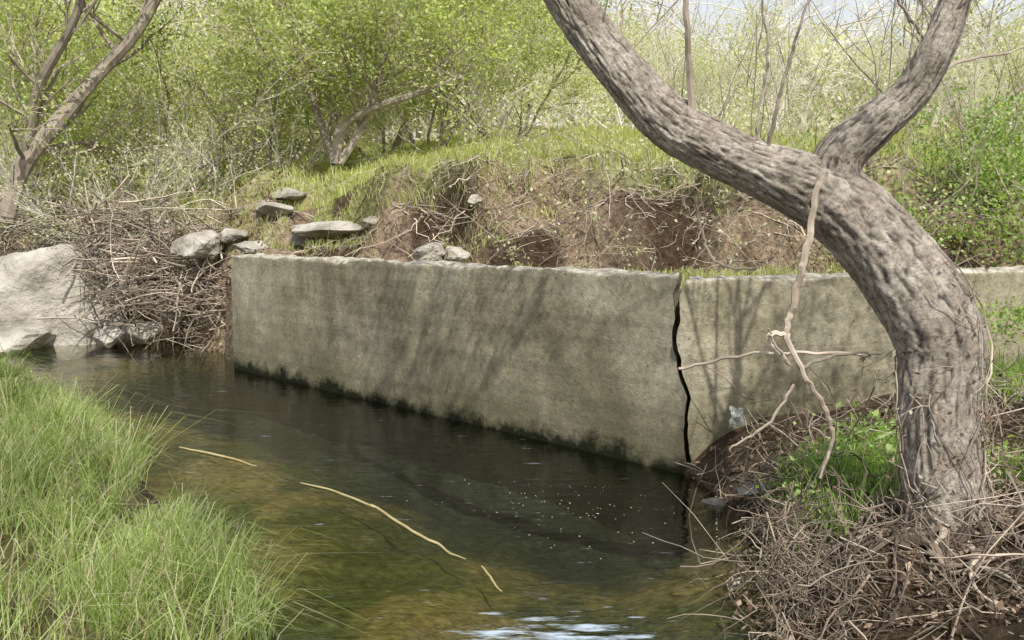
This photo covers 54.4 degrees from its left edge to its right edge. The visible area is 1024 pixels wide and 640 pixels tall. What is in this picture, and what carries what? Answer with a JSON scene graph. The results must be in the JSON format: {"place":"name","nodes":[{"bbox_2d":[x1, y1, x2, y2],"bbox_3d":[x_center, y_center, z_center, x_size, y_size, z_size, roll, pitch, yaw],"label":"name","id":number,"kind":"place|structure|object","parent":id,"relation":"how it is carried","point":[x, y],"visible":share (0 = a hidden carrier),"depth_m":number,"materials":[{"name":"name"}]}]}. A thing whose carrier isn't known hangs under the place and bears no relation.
{"place":"outdoors","nodes":[
{"label":"outdoors","id":0,"kind":"place"},
{"bbox_2d":[0,339,402,639],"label":"bank grass","id":1,"kind":"structure","parent":0,"point":[195,551],"depth_m":4.88,"materials":[{"name":"green plant"}]},
{"bbox_2d":[3,339,656,639],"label":"creek water","id":2,"kind":"structure","parent":0,"point":[499,632],"depth_m":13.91,"materials":[{"name":"grey liquid"}]},
{"bbox_2d":[93,326,126,347],"bbox_3d":[-6.520,0.259,16.071,0.481,0.333,0.523,8,5,-1],"label":"rock","id":3,"kind":"object","parent":2,"relation":"on","point":[109,339],"visible":0.98,"depth_m":15.98,"materials":[{"name":"stone"}]},
{"bbox_2d":[179,446,255,465],"bbox_3d":[-2.521,1.165,8.540,1.111,0.019,0.050,4,7,39],"label":"floating reed","id":4,"kind":"object","parent":2,"relation":"on","point":[210,453],"visible":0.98,"depth_m":8.57,"materials":[{"name":"plant"}]},
{"bbox_2d":[300,482,465,558],"bbox_3d":[-0.910,1.329,6.818,0.129,0.026,2.205,-4,7,-37],"label":"floating reed","id":5,"kind":"object","parent":2,"relation":"on","point":[401,524],"visible":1,"depth_m":6.71,"materials":[{"name":"plant"}]},
{"bbox_2d":[481,566,501,591],"bbox_3d":[-0.117,1.452,5.599,0.017,0.013,0.417,-2,6,-15],"label":"floating reed","id":6,"kind":"object","parent":2,"relation":"on","point":[490,576],"visible":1,"depth_m":5.59,"materials":[{"name":"plant"}]},
{"bbox_2d":[407,481,717,558],"bbox_3d":[-0.019,1.331,6.877,2.846,0.001,1.665,1,6,10],"label":"floating pollen","id":7,"kind":"object","parent":2,"relation":"on","point":[593,515],"visible":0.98,"depth_m":6.94},
{"bbox_2d":[727,577,740,595],"bbox_3d":[1.222,1.467,5.470,0.079,0.108,0.055,0,6,0],"label":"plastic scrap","id":8,"kind":"object","parent":2,"relation":"in","point":[737,583],"visible":0.61,"depth_m":5.47,"materials":[{"name":"white plastic"}]},
{"bbox_2d":[0,124,1023,639],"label":"ground","id":9,"kind":"structure","parent":0,"point":[538,558],"depth_m":7.96,"materials":[{"name":"brown soil"}]},
{"bbox_2d":[0,324,55,362],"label":"boulder","id":10,"kind":"object","parent":9,"relation":"on","point":[11,335],"visible":0.88,"depth_m":15.46,"materials":[{"name":"stone"}]},
{"bbox_2d":[0,0,99,145],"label":"shrub","id":11,"kind":"object","parent":9,"relation":"on","point":[34,44],"visible":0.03,"depth_m":25.21,"materials":[{"name":"green plant"}]},
{"bbox_2d":[0,244,139,361],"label":"boulder","id":12,"kind":"object","parent":9,"relation":"on","point":[31,286],"visible":0.46,"depth_m":16.13,"materials":[{"name":"stone"}]},
{"bbox_2d":[0,44,176,267],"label":"bare shrub","id":13,"kind":"object","parent":9,"relation":"on","point":[1,176],"visible":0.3,"depth_m":18.73,"materials":[{"name":"beige plant"}]},
{"bbox_2d":[0,0,204,176],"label":"shrub","id":14,"kind":"object","parent":9,"relation":"on","point":[90,31],"visible":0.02,"depth_m":32.17,"materials":[{"name":"green plant"}]},
{"bbox_2d":[0,0,218,198],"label":"shrub","id":15,"kind":"object","parent":9,"relation":"on","point":[51,3],"visible":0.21,"depth_m":22.57,"materials":[{"name":"green plant"}]},
{"bbox_2d":[0,14,237,278],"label":"bare shrub","id":16,"kind":"object","parent":9,"relation":"on","point":[37,213],"visible":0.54,"depth_m":18.11,"materials":[{"name":"beige plant"}]},
{"bbox_2d":[0,0,255,224],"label":"shrub","id":17,"kind":"object","parent":9,"relation":"on","point":[83,73],"visible":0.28,"depth_m":19.68,"materials":[{"name":"green plant"}]},
{"bbox_2d":[0,0,269,191],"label":"shrub","id":18,"kind":"object","parent":9,"relation":"on","point":[164,1],"visible":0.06,"depth_m":26.39,"materials":[{"name":"green plant"}]},
{"bbox_2d":[121,319,164,345],"bbox_3d":[-6.102,0.217,16.418,0.632,0.458,0.701,-4,7,-35],"label":"rock","id":19,"kind":"object","parent":9,"relation":"on","point":[137,338],"visible":0.77,"depth_m":16.19,"materials":[{"name":"stone"}]},
{"bbox_2d":[0,153,307,366],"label":"brush pile","id":20,"kind":"object","parent":9,"relation":"on","point":[139,251],"visible":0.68,"depth_m":16.27,"materials":[{"name":"brown plant"}]},
{"bbox_2d":[1,34,329,296],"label":"bare shrub","id":21,"kind":"object","parent":9,"relation":"on","point":[154,180],"visible":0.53,"depth_m":17.64,"materials":[{"name":"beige plant"}]},
{"bbox_2d":[0,0,345,219],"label":"shrub","id":22,"kind":"object","parent":9,"relation":"on","point":[175,117],"visible":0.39,"depth_m":19.75,"materials":[{"name":"green plant"}]},
{"bbox_2d":[0,0,362,222],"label":"leaning tree","id":23,"kind":"object","parent":9,"relation":"on","point":[31,151],"visible":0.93,"depth_m":17.39,"materials":[{"name":"green plant"}]},
{"bbox_2d":[170,230,224,258],"bbox_3d":[-5.063,-1.204,15.948,0.822,0.418,0.660,-6,11,-2],"label":"rock","id":24,"kind":"object","parent":9,"relation":"on","point":[188,246],"visible":0.97,"depth_m":15.82,"materials":[{"name":"stone"}]},
{"bbox_2d":[59,0,343,189],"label":"shrub","id":25,"kind":"object","parent":9,"relation":"on","point":[224,60],"visible":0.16,"depth_m":23.05,"materials":[{"name":"green plant"}]},
{"bbox_2d":[67,9,363,219],"bbox_3d":[-6.111,-3.925,19.221,4.964,4.963,8.495,-3,6,-26],"label":"bare shrub","id":26,"kind":"object","parent":9,"relation":"on","point":[184,152],"visible":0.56,"depth_m":19.65,"materials":[{"name":"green plant"}]},
{"bbox_2d":[221,228,248,243],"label":"rock","id":27,"kind":"object","parent":9,"relation":"on","point":[229,235],"visible":1,"depth_m":15.84,"materials":[{"name":"stone"}]},
{"bbox_2d":[71,0,427,171],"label":"shrub","id":28,"kind":"object","parent":9,"relation":"on","point":[256,165],"visible":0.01,"depth_m":31.95,"materials":[{"name":"green plant"}]},
{"bbox_2d":[232,240,267,253],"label":"rock","id":29,"kind":"object","parent":9,"relation":"on","point":[249,246],"visible":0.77,"depth_m":15.17,"materials":[{"name":"stone"}]},
{"bbox_2d":[255,200,293,216],"bbox_3d":[-3.891,-1.776,16.119,0.600,0.314,0.960,4,4,-33],"label":"rock","id":30,"kind":"object","parent":9,"relation":"on","point":[263,207],"visible":0.9,"depth_m":15.84,"materials":[{"name":"stone"}]},
{"bbox_2d":[270,187,306,199],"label":"rock","id":31,"kind":"object","parent":9,"relation":"on","point":[291,194],"visible":0.91,"depth_m":16.55,"materials":[{"name":"stone"}]},
{"bbox_2d":[45,0,533,180],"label":"shrub","id":32,"kind":"object","parent":9,"relation":"on","point":[238,84],"visible":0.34,"depth_m":19.00,"materials":[{"name":"green plant"}]},
{"bbox_2d":[290,234,314,246],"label":"rock","id":33,"kind":"object","parent":9,"relation":"on","point":[296,240],"visible":0.58,"depth_m":15.43,"materials":[{"name":"stone"}]},
{"bbox_2d":[290,221,363,237],"bbox_3d":[-2.635,-1.371,15.224,1.606,0.290,0.717,1,4,18],"label":"rock","id":34,"kind":"object","parent":9,"relation":"on","point":[320,229],"visible":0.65,"depth_m":15.06,"materials":[{"name":"stone"}]},
{"bbox_2d":[126,0,530,165],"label":"multi stem tree","id":35,"kind":"object","parent":9,"relation":"on","point":[336,154],"visible":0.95,"depth_m":17.70,"materials":[{"name":"green plant"}]},
{"bbox_2d":[223,0,436,157],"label":"shrub","id":36,"kind":"object","parent":9,"relation":"on","point":[332,124],"visible":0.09,"depth_m":21.99,"materials":[{"name":"green plant"}]},
{"bbox_2d":[207,1,488,170],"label":"bare shrub","id":37,"kind":"object","parent":9,"relation":"on","point":[322,146],"visible":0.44,"depth_m":18.48,"materials":[{"name":"green plant"}]},
{"bbox_2d":[121,0,578,161],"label":"shrub","id":38,"kind":"object","parent":9,"relation":"on","point":[399,140],"visible":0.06,"depth_m":24.19,"materials":[{"name":"green plant"}]},
{"bbox_2d":[361,215,378,226],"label":"rock","id":39,"kind":"object","parent":9,"relation":"on","point":[364,221],"visible":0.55,"depth_m":14.62,"materials":[{"name":"stone"}]},
{"bbox_2d":[413,242,445,260],"bbox_3d":[-1.038,-0.809,12.508,0.388,0.334,0.545,1,6,9],"label":"rock","id":40,"kind":"object","parent":9,"relation":"on","point":[424,252],"visible":0.66,"depth_m":12.38,"materials":[{"name":"stone"}]},
{"bbox_2d":[237,0,659,149],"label":"shrub","id":41,"kind":"object","parent":9,"relation":"on","point":[504,4],"visible":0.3,"depth_m":19.65,"materials":[{"name":"green plant"}]},
{"bbox_2d":[441,245,470,261],"bbox_3d":[-0.701,-0.836,12.665,0.347,0.234,0.463,-3,6,-27],"label":"rock","id":42,"kind":"object","parent":9,"relation":"on","point":[460,253],"visible":0.86,"depth_m":12.52,"materials":[{"name":"stone"}]},
{"bbox_2d":[231,253,687,536],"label":"concrete abutment wall","id":43,"kind":"structure","parent":9,"relation":"on","point":[556,386],"depth_m":9.70,"materials":[{"name":"grey concrete"}]},
{"bbox_2d":[314,0,607,172],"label":"bare shrub","id":44,"kind":"object","parent":9,"relation":"on","point":[473,86],"visible":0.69,"depth_m":18.88,"materials":[{"name":"green plant"}]},
{"bbox_2d":[325,0,617,152],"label":"shrub","id":45,"kind":"object","parent":9,"relation":"on","point":[561,42],"visible":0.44,"depth_m":20.37,"materials":[{"name":"green plant"}]},
{"bbox_2d":[467,194,484,206],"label":"rock","id":46,"kind":"object","parent":9,"relation":"on","point":[476,198],"visible":0.92,"depth_m":13.24,"materials":[{"name":"stone"}]},
{"bbox_2d":[0,122,1023,353],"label":"meadow grass","id":47,"kind":"structure","parent":9,"relation":"on","point":[390,158],"depth_m":15.76,"materials":[{"name":"green plant"}]},
{"bbox_2d":[0,0,1023,176],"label":"distant woodland","id":48,"kind":"object","parent":9,"relation":"on","point":[841,97],"visible":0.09,"depth_m":33.61,"materials":[{"name":"green plant"}]},
{"bbox_2d":[395,0,632,133],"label":"shrub","id":49,"kind":"object","parent":9,"relation":"on","point":[505,116],"visible":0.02,"depth_m":29.72,"materials":[{"name":"green plant"}]},
{"bbox_2d":[503,2,657,128],"bbox_3d":[1.472,-6.820,27.557,4.150,3.878,6.886,-1,6,-10],"label":"shrub","id":50,"kind":"object","parent":9,"relation":"on","point":[551,99],"visible":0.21,"depth_m":26.44,"materials":[{"name":"green plant"}]},
{"bbox_2d":[200,149,1023,276],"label":"exposed roots","id":51,"kind":"object","parent":9,"relation":"on","point":[594,205],"visible":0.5,"depth_m":13.13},
{"bbox_2d":[520,0,739,132],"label":"bare shrub","id":52,"kind":"object","parent":9,"relation":"on","point":[650,54],"visible":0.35,"depth_m":25.03,"materials":[{"name":"beige plant"}]},
{"bbox_2d":[615,0,779,117],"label":"shrub","id":53,"kind":"object","parent":9,"relation":"on","point":[694,57],"visible":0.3,"depth_m":29.17,"materials":[{"name":"green plant"}]},
{"bbox_2d":[399,49,1022,275],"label":"dry brambles","id":54,"kind":"object","parent":9,"relation":"on","point":[731,261],"visible":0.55,"depth_m":12.44,"materials":[{"name":"brown plant"}]},
{"bbox_2d":[700,498,726,511],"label":"rock","id":55,"kind":"object","parent":9,"relation":"on","point":[710,504],"visible":0.93,"depth_m":7.10,"materials":[{"name":"stone"}]},
{"bbox_2d":[631,1,797,127],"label":"bare shrub","id":56,"kind":"object","parent":9,"relation":"on","point":[706,76],"visible":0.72,"depth_m":21.52,"materials":[{"name":"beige plant"}]},
{"bbox_2d":[737,482,777,499],"bbox_3d":[1.658,1.167,6.740,0.256,0.100,0.179,3,6,31],"label":"rock","id":57,"kind":"object","parent":9,"relation":"on","point":[745,490],"visible":0.39,"depth_m":6.71,"materials":[{"name":"stone"}]},
{"bbox_2d":[679,0,862,132],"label":"bare shrub","id":58,"kind":"object","parent":9,"relation":"on","point":[797,77],"visible":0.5,"depth_m":30.00,"materials":[{"name":"beige plant"}]},
{"bbox_2d":[543,0,1023,538],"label":"leaning willow tree","id":59,"kind":"object","parent":9,"relation":"on","point":[879,244],"visible":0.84,"depth_m":5.04,"materials":[{"name":"brown plant"}]},
{"bbox_2d":[679,176,883,478],"bbox_3d":[1.279,0.029,5.117,1.110,1.514,0.522,4,7,33],"label":"hanging dead branch","id":60,"kind":"object","parent":59,"relation":"hanging from","point":[785,334],"visible":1,"depth_m":4.96,"materials":[{"name":"wood"}]},
{"bbox_2d":[693,0,932,145],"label":"bare shrub","id":61,"kind":"object","parent":9,"relation":"on","point":[784,66],"visible":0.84,"depth_m":19.62,"materials":[{"name":"green plant"}]},
{"bbox_2d":[642,347,1023,639],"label":"root tangle","id":62,"kind":"object","parent":9,"relation":"on","point":[932,540],"visible":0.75,"depth_m":4.92,"materials":[{"name":"brown wood"}]},
{"bbox_2d":[729,406,743,427],"bbox_3d":[1.576,0.684,6.991,0.112,0.166,0.077,0,6,0],"label":"plastic scrap","id":63,"kind":"object","parent":62,"relation":"attached to","point":[736,419],"visible":1,"depth_m":7.00,"materials":[{"name":"white plastic"}]},
{"bbox_2d":[676,265,1023,462],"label":"concrete wing wall","id":64,"kind":"structure","parent":9,"relation":"on","point":[721,316],"depth_m":8.21,"materials":[{"name":"grey concrete"}]},
{"bbox_2d":[693,397,1023,639],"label":"leaf litter","id":65,"kind":"object","parent":9,"relation":"on","point":[990,606],"visible":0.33,"depth_m":4.84,"materials":[{"name":"brown plant"}]},
{"bbox_2d":[715,0,1022,135],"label":"bare shrub","id":66,"kind":"object","parent":9,"relation":"on","point":[854,75],"visible":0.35,"depth_m":22.60,"materials":[{"name":"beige plant"}]},
{"bbox_2d":[800,0,966,117],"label":"bare shrub","id":67,"kind":"object","parent":9,"relation":"on","point":[857,46],"visible":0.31,"depth_m":32.05,"materials":[{"name":"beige plant"}]},
{"bbox_2d":[755,287,1023,556],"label":"weed patch","id":68,"kind":"object","parent":9,"relation":"on","point":[846,461],"visible":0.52,"depth_m":6.10,"materials":[{"name":"green plant"}]},
{"bbox_2d":[762,0,1023,266],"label":"honeysuckle bush","id":69,"kind":"object","parent":9,"relation":"on","point":[1000,159],"visible":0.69,"depth_m":12.02,"materials":[{"name":"green plant"}]},
{"bbox_2d":[763,13,1023,148],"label":"bare shrub","id":70,"kind":"object","parent":9,"relation":"on","point":[906,130],"visible":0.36,"depth_m":18.32,"materials":[{"name":"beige plant"}]},
{"bbox_2d":[845,254,1023,545],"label":"climbing vine","id":71,"kind":"object","parent":9,"relation":"on","point":[987,471],"visible":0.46,"depth_m":4.96,"materials":[{"name":"brown plant"}]},
{"bbox_2d":[883,0,1023,153],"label":"bare shrub","id":72,"kind":"object","parent":9,"relation":"on","point":[982,65],"visible":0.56,"depth_m":17.03,"materials":[{"name":"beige plant"}]},
{"bbox_2d":[884,10,1023,142],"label":"bare shrub","id":73,"kind":"object","parent":9,"relation":"on","point":[992,91],"visible":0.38,"depth_m":21.39,"materials":[{"name":"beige plant"}]},
{"bbox_2d":[900,0,1023,129],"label":"bare shrub","id":74,"kind":"object","parent":9,"relation":"on","point":[986,58],"visible":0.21,"depth_m":30.27,"materials":[{"name":"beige plant"}]},
{"bbox_2d":[964,2,1023,122],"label":"shrub","id":75,"kind":"object","parent":9,"relation":"on","point":[1018,29],"visible":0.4,"depth_m":23.61,"materials":[{"name":"green plant"}]},
{"bbox_2d":[3,0,1023,157],"label":"sky","id":76,"kind":"structure","parent":0,"point":[847,14],"materials":[{"name":"white"}]}
]}

